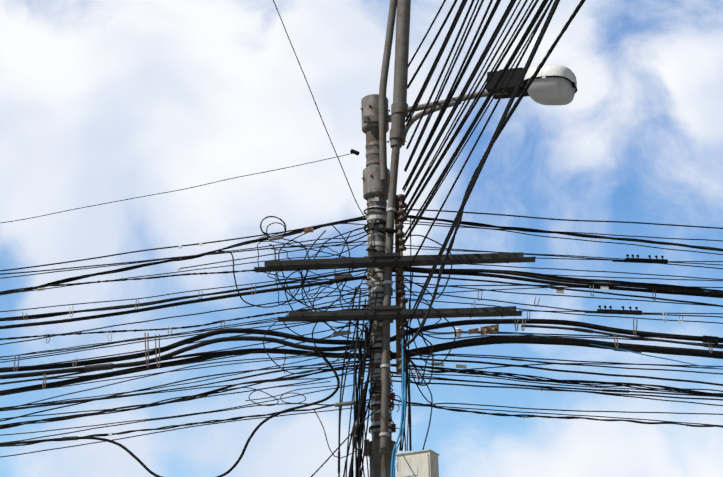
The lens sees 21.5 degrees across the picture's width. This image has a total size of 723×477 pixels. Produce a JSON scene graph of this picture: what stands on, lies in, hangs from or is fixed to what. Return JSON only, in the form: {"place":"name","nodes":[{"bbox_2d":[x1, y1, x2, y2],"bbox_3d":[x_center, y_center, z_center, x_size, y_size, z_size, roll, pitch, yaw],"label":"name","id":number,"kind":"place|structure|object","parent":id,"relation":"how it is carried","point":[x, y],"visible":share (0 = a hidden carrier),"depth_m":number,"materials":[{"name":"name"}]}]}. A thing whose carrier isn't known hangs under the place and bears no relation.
{"place":"outdoors","nodes":[
{"label":"outdoors","id":0,"kind":"place"},
{"bbox_2d":[0,0,722,476],"label":"sky","id":1,"kind":"structure","parent":0,"point":[102,101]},
{"bbox_3d":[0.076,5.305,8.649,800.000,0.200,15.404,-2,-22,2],"label":"pavement","id":2,"kind":"structure","parent":0,"visible":0},
{"bbox_2d":[360,0,410,476],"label":"utility pole","id":3,"kind":"object","parent":2,"relation":"on","point":[379,178],"visible":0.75,"depth_m":16.86,"materials":[{"name":"metal"}]},
{"bbox_2d":[0,0,722,476],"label":"cable","id":4,"kind":"object","parent":3,"relation":"attached to","point":[426,352],"visible":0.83,"depth_m":16.54,"materials":[{"name":"black rubber"}]},
{"bbox_2d":[0,0,722,476],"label":"cable","id":5,"kind":"object","parent":3,"relation":"attached to","point":[304,322],"visible":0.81,"depth_m":16.58,"materials":[{"name":"black rubber"}]},
{"bbox_2d":[37,25,722,476],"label":"cable tape","id":6,"kind":"object","parent":5,"relation":"attached to","point":[109,365],"visible":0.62,"depth_m":16.55,"materials":[{"name":"plastic"}]},
{"bbox_2d":[14,149,711,435],"bbox_3d":[-0.017,0.380,16.594,6.053,2.530,0.465,-2,-22,2],"label":"line hardware","id":7,"kind":"object","parent":3,"relation":"attached to","point":[490,329],"visible":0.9,"depth_m":16.60,"materials":[{"name":"metal"}]},
{"bbox_2d":[10,244,722,476],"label":"cable","id":8,"kind":"object","parent":3,"relation":"attached to","point":[619,335],"visible":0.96,"depth_m":16.56,"materials":[{"name":"black rubber"}]},
{"bbox_2d":[254,252,535,272],"bbox_3d":[0.288,0.208,16.502,2.426,0.120,0.213,-2,-22,2],"label":"crossarm","id":9,"kind":"object","parent":3,"relation":"attached to","point":[380,260],"visible":1,"depth_m":16.45,"materials":[{"name":"metal"}]},
{"bbox_2d":[277,305,521,321],"bbox_3d":[0.327,0.650,16.322,2.085,0.110,0.213,-2,-22,2],"label":"crossarm","id":10,"kind":"object","parent":3,"relation":"attached to","point":[390,312],"visible":0.98,"depth_m":16.27,"materials":[{"name":"metal"}]},
{"bbox_2d":[395,194,407,374],"bbox_3d":[0.348,0.378,16.508,0.132,1.652,0.095,-2,-22,2],"label":"insulator rack","id":11,"kind":"object","parent":3,"relation":"attached to","point":[401,301],"visible":0.9,"depth_m":16.50,"materials":[{"name":"metal"}]},
{"bbox_2d":[395,449,439,476],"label":"junction cabinet","id":12,"kind":"object","parent":3,"relation":"attached to","point":[422,463],"visible":1,"depth_m":15.71,"materials":[{"name":"metal"}]},
{"bbox_2d":[386,65,576,147],"bbox_3d":[1.039,-1.174,16.781,1.778,0.486,0.422,-11,-24,24],"label":"street lamp","id":13,"kind":"object","parent":3,"relation":"attached to","point":[553,84],"visible":0.77,"depth_m":16.48,"materials":[{"name":"white metal"}]},
{"bbox_2d":[391,332,722,476],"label":"blue cables","id":14,"kind":"object","parent":3,"relation":"attached to","point":[404,405],"visible":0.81,"depth_m":16.04,"materials":[{"name":"rubber"}]}
]}

